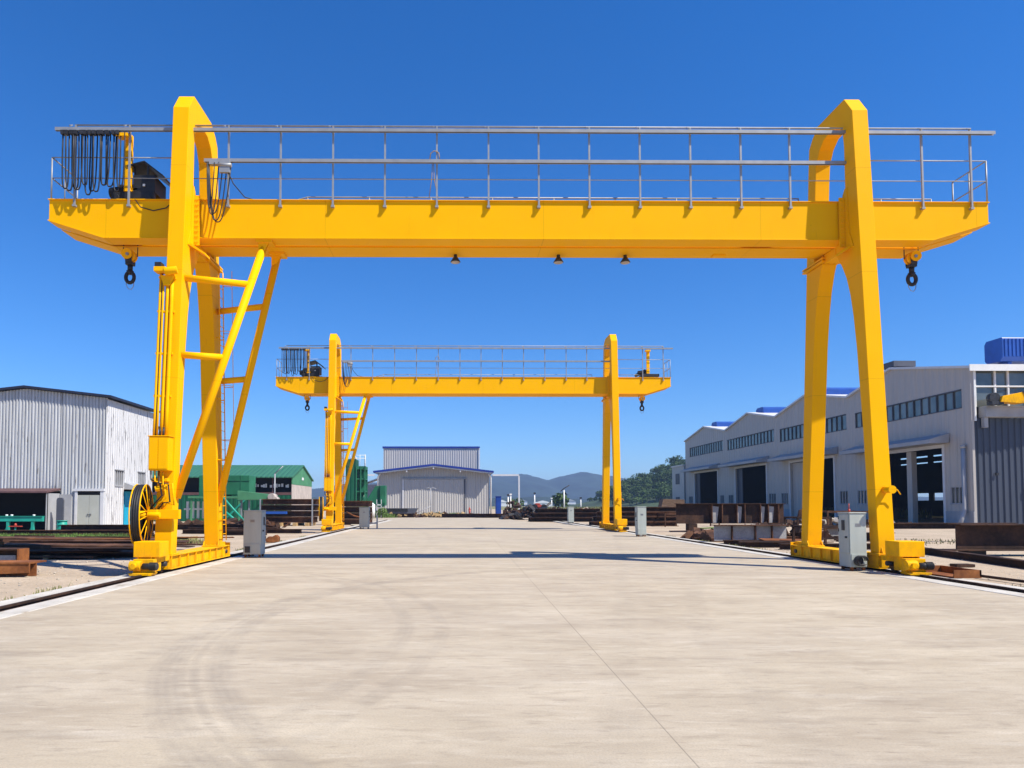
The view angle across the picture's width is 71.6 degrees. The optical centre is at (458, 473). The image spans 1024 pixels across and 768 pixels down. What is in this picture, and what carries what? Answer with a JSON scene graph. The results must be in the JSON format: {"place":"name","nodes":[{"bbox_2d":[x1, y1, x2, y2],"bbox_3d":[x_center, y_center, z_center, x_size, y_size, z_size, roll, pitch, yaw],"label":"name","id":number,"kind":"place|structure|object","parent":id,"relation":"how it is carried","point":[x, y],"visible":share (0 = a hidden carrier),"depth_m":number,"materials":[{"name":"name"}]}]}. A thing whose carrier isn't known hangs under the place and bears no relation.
{"place":"outdoors","nodes":[
{"label":"outdoors","id":0,"kind":"place"},
{"bbox_2d":[346,454,367,500],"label":"green tower","id":1,"kind":"structure","parent":0,"point":[357,488],"depth_m":90.00,"materials":[{"name":"metal"}]},
{"bbox_2d":[0,518,1023,767],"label":"yard","id":2,"kind":"structure","parent":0,"point":[446,642],"depth_m":7.49,"materials":[{"name":"concrete"}]},
{"bbox_2d":[0,520,390,618],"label":"rail kerb","id":3,"kind":"structure","parent":2,"relation":"on","point":[32,607],"depth_m":14.54,"materials":[{"name":"white concrete"}]},
{"bbox_2d":[233,510,265,556],"bbox_3d":[-6.828,1.942,22.765,1.436,1.499,0.716,-1,-3,23],"label":"electric cabinet","id":4,"kind":"object","parent":2,"relation":"on","point":[254,537],"visible":1,"depth_m":22.39,"materials":[{"name":"metal"}]},
{"bbox_2d":[359,507,377,528],"bbox_3d":[-6.588,3.140,49.374,2.002,1.500,0.743,-1,-3,21],"label":"electric cabinet","id":5,"kind":"object","parent":2,"relation":"on","point":[364,517],"visible":1,"depth_m":49.12,"materials":[{"name":"metal"}]},
{"bbox_2d":[635,507,654,535],"bbox_3d":[9.972,2.568,37.557,1.396,1.580,0.683,1,-3,-26],"label":"electric cabinet","id":6,"kind":"object","parent":2,"relation":"on","point":[640,521],"visible":1,"depth_m":37.17,"materials":[{"name":"metal"}]},
{"bbox_2d":[837,504,868,570],"bbox_3d":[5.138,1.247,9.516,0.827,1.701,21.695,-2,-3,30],"label":"electric cabinet","id":7,"kind":"object","parent":2,"relation":"on","point":[852,545],"visible":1,"depth_m":17.84,"materials":[{"name":"metal"}]},
{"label":"rail trench","id":8,"kind":"structure","parent":2,"relation":"on","visible":0},
{"bbox_2d":[0,520,385,611],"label":"crane rail","id":9,"kind":"object","parent":8,"relation":"on","point":[46,598],"visible":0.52,"depth_m":14.51,"materials":[{"name":"metal"}]},
{"bbox_2d":[275,334,672,531],"bbox_3d":[1.047,-2.708,46.118,25.730,12.830,5.880,0,-3,0],"label":"gantry crane","id":10,"kind":"object","parent":9,"relation":"on","point":[610,387],"visible":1,"depth_m":45.79,"materials":[{"name":"yellow paint"}]},
{"bbox_2d":[48,96,995,575],"bbox_3d":[1.760,-3.903,19.550,25.730,12.830,5.880,0,-3,0],"label":"gantry crane","id":11,"kind":"object","parent":9,"relation":"on","point":[856,230],"visible":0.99,"depth_m":19.23,"materials":[{"name":"yellow paint"}]},
{"bbox_2d":[0,506,1023,600],"bbox_3d":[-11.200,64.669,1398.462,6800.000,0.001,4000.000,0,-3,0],"label":"ground","id":12,"kind":"structure","parent":0,"point":[102,568],"depth_m":21.74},
{"bbox_2d":[0,548,28,559],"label":"box girder","id":13,"kind":"object","parent":12,"relation":"on","point":[14,553],"visible":0.59,"depth_m":19.65,"materials":[{"name":"brown metal"}]},
{"bbox_2d":[0,515,43,529],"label":"teal trestle","id":14,"kind":"object","parent":12,"relation":"on","point":[33,518],"visible":0.84,"depth_m":41.62,"materials":[{"name":"paint"}]},
{"bbox_2d":[0,560,46,575],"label":"rusty channel","id":15,"kind":"object","parent":12,"relation":"on","point":[18,567],"visible":1,"depth_m":16.95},
{"bbox_2d":[56,498,63,529],"bbox_3d":[-24.991,2.605,44.389,0.430,2.120,0.120,0,-3,0],"label":"standing board","id":16,"kind":"object","parent":12,"relation":"on","point":[59,508],"visible":0.82,"depth_m":44.35,"materials":[{"name":"metal"}]},
{"bbox_2d":[29,553,102,557],"bbox_3d":[-14.382,2.635,22.689,5.501,0.147,0.702,0,-3,-3],"label":"steel plate","id":17,"kind":"object","parent":12,"relation":"on","point":[71,555],"visible":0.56,"depth_m":22.62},
{"bbox_2d":[29,549,122,551],"bbox_3d":[-13.220,2.528,22.758,4.449,0.157,0.626,0,-3,-4],"label":"steel plate","id":18,"kind":"object","parent":17,"relation":"on","point":[75,550],"visible":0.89,"depth_m":22.56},
{"bbox_2d":[29,550,133,552],"bbox_3d":[-12.785,2.549,23.006,4.401,0.124,0.502,0,-3,-6],"label":"steel plate","id":19,"kind":"object","parent":17,"relation":"on","point":[127,551],"visible":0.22,"depth_m":22.92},
{"bbox_2d":[0,532,131,536],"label":"steel beam","id":20,"kind":"structure","parent":12,"relation":"on","point":[74,535],"depth_m":33.39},
{"bbox_2d":[0,385,159,529],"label":"corrugated shed","id":21,"kind":"structure","parent":12,"relation":"on","point":[85,455],"depth_m":45.95,"materials":[{"name":"grey metal"}]},
{"bbox_2d":[115,469,124,486],"bbox_3d":[-22.841,0.332,47.602,0.180,1.150,1.300,0,-3,0],"label":"window","id":22,"kind":"structure","parent":21,"relation":"in","point":[119,475],"depth_m":47.61,"materials":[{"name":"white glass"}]},
{"bbox_2d":[123,490,131,524],"bbox_3d":[-23.011,2.537,49.323,0.070,2.700,1.340,0,-3,0],"label":"cyan door","id":23,"kind":"structure","parent":21,"relation":"in","point":[127,494],"depth_m":48.98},
{"bbox_2d":[51,547,133,549],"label":"steel joist","id":24,"kind":"object","parent":12,"relation":"on","point":[118,548],"depth_m":24.31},
{"bbox_2d":[61,525,154,530],"bbox_3d":[-18.758,2.974,38.356,5.500,0.360,0.260,0,-3,-2],"label":"steel joist","id":25,"kind":"object","parent":12,"relation":"on","point":[94,527],"visible":0.37,"depth_m":38.32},
{"bbox_2d":[92,553,132,556],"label":"steel joist","id":26,"kind":"object","parent":12,"relation":"on","point":[117,555],"visible":0.23,"depth_m":23.51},
{"bbox_2d":[0,545,50,549],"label":"angle iron","id":27,"kind":"object","parent":26,"relation":"on","point":[39,547],"visible":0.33,"depth_m":23.28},
{"bbox_2d":[177,524,243,529],"bbox_3d":[-17.814,3.792,49.739,6.164,0.350,0.300,0,-3,0],"label":"steel joist","id":28,"kind":"object","parent":12,"relation":"on","point":[182,526],"depth_m":49.73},
{"bbox_2d":[182,529,243,533],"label":"steel joist","id":29,"kind":"object","parent":12,"relation":"on","point":[192,531],"visible":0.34,"depth_m":42.42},
{"bbox_2d":[184,475,255,520],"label":"green hopper","id":30,"kind":"object","parent":12,"relation":"on","point":[236,483],"visible":0.56,"depth_m":65.86,"materials":[{"name":"paint"}]},
{"bbox_2d":[178,517,281,528],"bbox_3d":[-17.051,3.901,52.621,9.359,1.194,4.944,0,-3,0],"label":"scrap heap","id":31,"kind":"object","parent":12,"relation":"on","point":[234,520],"visible":0.19,"depth_m":51.66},
{"bbox_2d":[152,465,313,520],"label":"green shed","id":32,"kind":"structure","parent":12,"relation":"on","point":[293,481],"depth_m":75.74,"materials":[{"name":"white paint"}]},
{"bbox_2d":[152,478,290,494],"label":"window frame","id":33,"kind":"structure","parent":32,"relation":"in","point":[153,493],"depth_m":74.81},
{"bbox_2d":[192,518,290,527],"bbox_3d":[-17.459,3.904,52.895,9.338,1.236,4.417,0,-3,0],"label":"scrap heap","id":34,"kind":"object","parent":12,"relation":"on","point":[268,522],"visible":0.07,"depth_m":52.35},
{"bbox_2d":[223,491,279,520],"bbox_3d":[-18.715,3.090,63.878,4.943,2.991,1.200,0,-3,0],"label":"green conveyor","id":35,"kind":"object","parent":12,"relation":"on","point":[244,495],"visible":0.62,"depth_m":63.43,"materials":[{"name":"metal"}]},
{"bbox_2d":[266,529,301,532],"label":"steel joist","id":36,"kind":"object","parent":12,"relation":"on","point":[284,530],"visible":0.5,"depth_m":43.21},
{"bbox_2d":[333,519,371,524],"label":"steel joist","id":37,"kind":"object","parent":12,"relation":"on","point":[350,521],"visible":0.47,"depth_m":61.27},
{"bbox_2d":[333,513,371,518],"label":"steel joist","id":38,"kind":"object","parent":37,"relation":"on","point":[346,516],"visible":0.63,"depth_m":61.29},
{"bbox_2d":[334,507,371,512],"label":"steel joist","id":39,"kind":"object","parent":38,"relation":"on","point":[351,509],"visible":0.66,"depth_m":61.32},
{"bbox_2d":[334,501,371,506],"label":"steel joist","id":40,"kind":"object","parent":39,"relation":"on","point":[356,504],"visible":0.76,"depth_m":61.34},
{"bbox_2d":[368,485,386,506],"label":"green tank wagon","id":41,"kind":"object","parent":12,"relation":"on","point":[378,493],"visible":0.75,"depth_m":96.88,"materials":[{"name":"paint"}]},
{"bbox_2d":[385,506,430,513],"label":"steel skip","id":42,"kind":"object","parent":12,"relation":"on","point":[402,510],"visible":0.59,"depth_m":110.20,"materials":[{"name":"metal"}]},
{"bbox_2d":[373,464,493,513],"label":"grey hall","id":43,"kind":"structure","parent":12,"relation":"on","point":[460,489],"depth_m":119.81,"materials":[{"name":"metal"}]},
{"bbox_2d":[404,479,433,513],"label":"sliding door","id":44,"kind":"structure","parent":43,"relation":"in","point":[416,495],"depth_m":119.72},
{"bbox_2d":[382,446,479,469],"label":"grey upper hall","id":45,"kind":"structure","parent":43,"relation":"on","point":[409,456],"depth_m":140.20,"materials":[{"name":"metal"}]},
{"bbox_2d":[434,479,463,513],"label":"sliding door","id":46,"kind":"structure","parent":43,"relation":"in","point":[448,493],"depth_m":119.74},
{"bbox_2d":[390,511,478,517],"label":"scrap heap","id":47,"kind":"object","parent":12,"relation":"on","point":[432,514],"visible":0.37,"depth_m":97.86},
{"bbox_2d":[442,514,475,517],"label":"steel joist","id":48,"kind":"object","parent":12,"relation":"on","point":[458,515],"visible":0.5,"depth_m":96.85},
{"bbox_2d":[475,514,504,517],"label":"steel joist","id":49,"kind":"object","parent":12,"relation":"on","point":[487,515],"visible":0.34,"depth_m":95.66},
{"bbox_2d":[495,496,500,513],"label":"blue booth","id":50,"kind":"object","parent":12,"relation":"on","point":[497,504],"visible":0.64,"depth_m":109.90,"materials":[{"name":"paint"}]},
{"bbox_2d":[492,474,519,509],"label":"goalpost","id":51,"kind":"object","parent":12,"relation":"on","point":[518,482],"visible":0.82,"depth_m":117.05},
{"bbox_2d":[2,535,1021,600],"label":"weeds","id":52,"kind":"object","parent":12,"relation":"on","point":[53,588],"visible":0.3,"depth_m":14.48,"materials":[{"name":"green plant"}]},
{"bbox_2d":[0,547,1023,598],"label":"pebbles","id":53,"kind":"object","parent":12,"relation":"on","point":[54,573],"visible":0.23,"depth_m":18.49,"materials":[{"name":"stone"}]},
{"bbox_2d":[503,500,525,513],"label":"scrap heap","id":54,"kind":"object","parent":12,"relation":"on","point":[518,505],"visible":0.48,"depth_m":111.18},
{"bbox_2d":[499,502,551,519],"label":"scrap heap","id":55,"kind":"object","parent":12,"relation":"on","point":[530,507],"visible":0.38,"depth_m":82.26,"materials":[{"name":"metal"}]},
{"bbox_2d":[499,506,558,519],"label":"scrap heap","id":56,"kind":"object","parent":12,"relation":"on","point":[518,511],"visible":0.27,"depth_m":83.44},
{"bbox_2d":[529,517,592,521],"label":"steel joist","id":57,"kind":"object","parent":12,"relation":"on","point":[552,519],"visible":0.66,"depth_m":72.92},
{"bbox_2d":[533,513,596,516],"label":"steel joist","id":58,"kind":"object","parent":57,"relation":"on","point":[563,514],"visible":0.74,"depth_m":72.89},
{"bbox_2d":[537,509,599,512],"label":"steel joist","id":59,"kind":"object","parent":58,"relation":"on","point":[565,510],"visible":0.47,"depth_m":72.96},
{"bbox_2d":[591,521,676,525],"bbox_3d":[14.435,4.158,57.989,7.008,0.380,0.963,0,-3,0],"label":"steel joist","id":60,"kind":"object","parent":12,"relation":"on","point":[632,523],"visible":0.55,"depth_m":57.97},
{"bbox_2d":[596,517,675,520],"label":"steel joist","id":61,"kind":"object","parent":60,"relation":"on","point":[647,518],"visible":0.42,"depth_m":57.98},
{"bbox_2d":[600,512,675,515],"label":"steel joist","id":62,"kind":"object","parent":61,"relation":"on","point":[633,513],"visible":0.34,"depth_m":58.00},
{"bbox_2d":[609,507,675,511],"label":"steel joist","id":63,"kind":"object","parent":62,"relation":"on","point":[650,509],"visible":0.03,"depth_m":58.02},
{"bbox_2d":[658,499,684,516],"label":"brown crate","id":64,"kind":"object","parent":12,"relation":"on","point":[667,502],"visible":0.36,"depth_m":70.12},
{"bbox_2d":[712,525,789,541],"bbox_3d":[13.120,2.700,31.792,3.350,0.758,0.550,0,-3,0],"label":"grey girder","id":65,"kind":"object","parent":12,"relation":"on","point":[737,532],"visible":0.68,"depth_m":31.76,"materials":[{"name":"metal"}]},
{"bbox_2d":[680,522,828,541],"bbox_3d":[14.995,3.058,35.040,7.625,1.210,3.834,0,-3,0],"label":"scrap heap","id":66,"kind":"object","parent":12,"relation":"on","point":[693,536],"visible":0.1,"depth_m":34.74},
{"bbox_2d":[739,542,789,547],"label":"steel joist","id":67,"kind":"object","parent":12,"relation":"on","point":[761,544],"visible":0.5,"depth_m":28.80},
{"bbox_2d":[695,522,838,541],"bbox_3d":[15.204,3.035,35.032,7.603,1.249,3.622,0,-3,0],"label":"scrap heap","id":68,"kind":"object","parent":12,"relation":"on","point":[705,537],"visible":0.09,"depth_m":33.58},
{"bbox_2d":[553,521,1023,596],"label":"rail kerb","id":69,"kind":"structure","parent":12,"relation":"on","point":[1005,592],"depth_m":17.60,"materials":[{"name":"white concrete"}]},
{"bbox_2d":[567,507,573,522],"bbox_3d":[10.407,3.781,63.625,1.412,1.500,0.697,1,-3,-25],"label":"electric cabinet","id":70,"kind":"object","parent":69,"relation":"on","point":[570,514],"visible":0.95,"depth_m":63.23,"materials":[{"name":"metal"}]},
{"bbox_2d":[784,516,831,535],"bbox_3d":[18.303,2.846,37.057,1.800,1.120,1.500,0,-3,0],"label":"welded table","id":71,"kind":"object","parent":12,"relation":"on","point":[798,518],"visible":0.44,"depth_m":36.34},
{"bbox_2d":[791,525,838,540],"bbox_3d":[15.168,2.600,29.035,2.200,0.890,1.600,0,-3,0],"label":"welded table","id":72,"kind":"object","parent":12,"relation":"on","point":[823,527],"visible":0.22,"depth_m":28.98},
{"bbox_2d":[778,543,870,549],"bbox_3d":[14.380,2.857,27.515,3.800,0.240,0.240,0,-3,-2],"label":"steel joist","id":73,"kind":"object","parent":12,"relation":"on","point":[784,546],"visible":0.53,"depth_m":27.47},
{"bbox_2d":[822,511,868,532],"bbox_3d":[20.595,2.742,38.081,2.400,1.420,1.800,0,-3,0],"label":"welded table","id":74,"kind":"object","parent":12,"relation":"on","point":[827,515],"visible":0.22,"depth_m":37.21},
{"bbox_2d":[781,519,911,526],"bbox_3d":[29.985,4.061,57.317,11.830,1.125,3.761,0,-3,0],"label":"scrap heap","id":75,"kind":"object","parent":12,"relation":"on","point":[790,522],"visible":0.11,"depth_m":55.91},
{"bbox_2d":[680,337,1023,523],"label":"warehouse","id":76,"kind":"structure","parent":12,"relation":"on","point":[965,430],"depth_m":66.07,"materials":[{"name":"metal"}]},
{"bbox_2d":[671,464,685,502],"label":"annex block","id":77,"kind":"structure","parent":76,"relation":"attached to","point":[678,485],"depth_m":127.47,"materials":[{"name":"metal"}]},
{"bbox_2d":[696,474,700,502],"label":"sliding door","id":78,"kind":"structure","parent":76,"relation":"in","point":[698,486],"depth_m":118.64,"materials":[{"name":"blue metal"}]},
{"bbox_2d":[737,469,742,502],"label":"sliding door","id":79,"kind":"structure","parent":76,"relation":"in","point":[739,471],"depth_m":101.33,"materials":[{"name":"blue metal"}]},
{"bbox_2d":[792,462,802,515],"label":"sliding door","id":80,"kind":"structure","parent":76,"relation":"in","point":[797,468],"depth_m":84.58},
{"bbox_2d":[839,491,848,504],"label":"window","id":81,"kind":"structure","parent":76,"relation":"in","point":[843,494],"depth_m":74.21,"materials":[{"name":"grey glass"}]},
{"bbox_2d":[857,490,867,504],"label":"window","id":82,"kind":"structure","parent":76,"relation":"in","point":[862,494],"depth_m":70.95,"materials":[{"name":"grey glass"}]},
{"bbox_2d":[950,487,961,504],"bbox_3d":[40.586,1.827,57.452,0.190,1.450,1.600,0,-3,0],"label":"window","id":83,"kind":"structure","parent":76,"relation":"in","point":[956,492],"depth_m":57.65,"materials":[{"name":"grey glass"}]},
{"bbox_2d":[986,391,1023,404],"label":"overhead crane","id":84,"kind":"object","parent":76,"relation":"on","point":[995,398],"visible":1,"depth_m":54.60,"materials":[{"name":"yellow paint"}]},
{"bbox_2d":[926,565,981,577],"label":"steel beam","id":85,"kind":"structure","parent":12,"relation":"on","point":[948,571],"depth_m":16.22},
{"bbox_2d":[894,523,1015,528],"bbox_3d":[22.935,2.468,33.107,6.500,0.280,0.300,0,-3,-2],"label":"steel joist","id":86,"kind":"object","parent":12,"relation":"on","point":[921,526],"visible":0.47,"depth_m":33.02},
{"bbox_2d":[959,551,985,554],"bbox_3d":[17.507,2.729,24.093,0.600,0.188,0.500,0,-3,0],"label":"support block","id":87,"kind":"object","parent":12,"relation":"on","point":[980,552],"depth_m":23.84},
{"bbox_2d":[943,524,1023,550],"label":"dark girder","id":88,"kind":"object","parent":87,"relation":"on","point":[989,537],"visible":0.87,"depth_m":24.07,"materials":[{"name":"metal"}]},
{"bbox_2d":[925,547,1023,568],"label":"steel joist","id":89,"kind":"object","parent":12,"relation":"on","point":[1002,561],"visible":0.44,"depth_m":21.66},
{"bbox_2d":[982,575,1023,582],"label":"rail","id":90,"kind":"object","parent":12,"relation":"on","point":[1003,578],"visible":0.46,"depth_m":15.95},
{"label":"steel joist","id":91,"kind":"object","parent":12,"relation":"on","visible":0},
{"bbox_2d":[3,539,113,541],"bbox_3d":[-15.327,2.665,27.089,4.280,0.256,0.221,0,-3,1],"label":"angle iron","id":92,"kind":"object","parent":91,"relation":"on","point":[5,540],"visible":0.25,"depth_m":27.09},
{"bbox_3d":[-12.479,4.296,59.719,0.280,0.260,3.300,0,-3,0],"label":"timber bearer","id":93,"kind":"object","parent":12,"relation":"on","visible":0},
{"bbox_2d":[266,517,314,522],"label":"steel joist","id":94,"kind":"object","parent":93,"relation":"on","point":[291,519],"visible":0.66,"depth_m":58.94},
{"bbox_2d":[266,511,315,516],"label":"steel joist","id":95,"kind":"object","parent":94,"relation":"on","point":[299,514],"visible":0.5,"depth_m":58.96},
{"bbox_2d":[261,505,316,510],"bbox_3d":[-14.173,2.893,59.018,4.700,0.460,0.500,0,-3,-1],"label":"steel joist","id":96,"kind":"object","parent":95,"relation":"on","point":[287,507],"visible":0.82,"depth_m":58.97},
{"bbox_2d":[262,499,317,504],"bbox_3d":[-14.023,2.394,59.042,4.600,0.460,0.500,0,-3,0],"label":"steel joist","id":97,"kind":"object","parent":96,"relation":"on","point":[288,501],"visible":1,"depth_m":59.01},
{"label":"rail trench","id":98,"kind":"structure","parent":12,"relation":"on","visible":0},
{"bbox_2d":[560,521,1023,592],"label":"crane rail","id":99,"kind":"object","parent":98,"relation":"on","point":[965,582],"visible":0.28,"depth_m":17.73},
{"bbox_3d":[20.213,3.505,45.251,0.550,0.540,0.600,0,-3,0],"label":"support block","id":100,"kind":"object","parent":12,"relation":"on","visible":0},
{"bbox_2d":[675,503,785,523],"bbox_3d":[17.388,2.585,45.270,6.900,1.280,0.600,0,-3,0],"label":"stiffened girder","id":101,"kind":"object","parent":100,"relation":"on","point":[725,513],"visible":0.98,"depth_m":45.23,"materials":[{"name":"brown metal"}]},
{"bbox_2d":[0,0,1023,496],"label":"sky","id":102,"kind":"structure","parent":0,"point":[735,328],"materials":[{"name":"blue"}]},
{"bbox_2d":[548,476,671,507],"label":"hill","id":103,"kind":"structure","parent":0,"point":[648,503],"depth_m":329.07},
{"bbox_2d":[587,455,684,505],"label":"wood","id":104,"kind":"object","parent":103,"relation":"on","point":[641,490],"visible":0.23,"depth_m":351.00,"materials":[{"name":"green plant"}]},
{"bbox_2d":[312,497,922,505],"bbox_3d":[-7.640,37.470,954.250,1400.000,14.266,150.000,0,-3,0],"label":"hills","id":105,"kind":"structure","parent":0,"point":[530,500],"depth_m":944.55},
{"bbox_2d":[312,472,942,499],"bbox_3d":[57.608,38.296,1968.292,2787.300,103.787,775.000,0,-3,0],"label":"mountains","id":106,"kind":"structure","parent":0,"point":[584,485],"depth_m":1863.59,"materials":[{"name":"blue"}]},
{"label":"steel joist","id":107,"kind":"object","parent":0,"visible":0},
{"bbox_2d":[0,530,130,533],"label":"steel joist","id":108,"kind":"object","parent":107,"relation":"on","point":[64,531],"visible":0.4,"depth_m":36.93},
{"label":"grass field","id":109,"kind":"structure","parent":0,"visible":0},
{"bbox_2d":[550,492,569,506],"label":"bush","id":110,"kind":"object","parent":109,"relation":"on","point":[558,498],"visible":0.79,"depth_m":174.18,"materials":[{"name":"green plant"}]},
{"bbox_2d":[512,506,931,518],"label":"grass","id":111,"kind":"structure","parent":109,"relation":"on","point":[900,515],"depth_m":88.77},
{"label":"steel plate","id":112,"kind":"object","parent":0,"visible":0},
{"bbox_2d":[4,543,133,546],"bbox_3d":[-13.601,2.538,25.002,5.001,0.136,0.602,0,-3,-2],"label":"steel plate","id":113,"kind":"object","parent":112,"relation":"on","point":[88,545],"visible":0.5,"depth_m":24.82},
{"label":"steel joist","id":114,"kind":"object","parent":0,"visible":0},
{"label":"steel plate","id":115,"kind":"object","parent":114,"relation":"on","visible":0},
{"bbox_2d":[34,538,130,539],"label":"steel joist","id":116,"kind":"object","parent":115,"relation":"on","point":[88,538],"visible":0.1,"depth_m":27.98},
{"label":"steel joist","id":117,"kind":"object","parent":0,"visible":0},
{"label":"steel plate","id":118,"kind":"object","parent":117,"relation":"on","visible":0},
{"bbox_2d":[0,536,154,539],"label":"steel plate","id":119,"kind":"object","parent":118,"relation":"on","point":[13,537],"visible":0.36,"depth_m":29.40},
{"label":"steel plate","id":120,"kind":"object","parent":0,"visible":0},
{"bbox_2d":[8,540,132,543],"bbox_3d":[-14.312,2.596,26.396,5.000,0.160,0.260,0,-3,2],"label":"steel joist","id":121,"kind":"object","parent":120,"relation":"on","point":[77,541],"visible":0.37,"depth_m":26.41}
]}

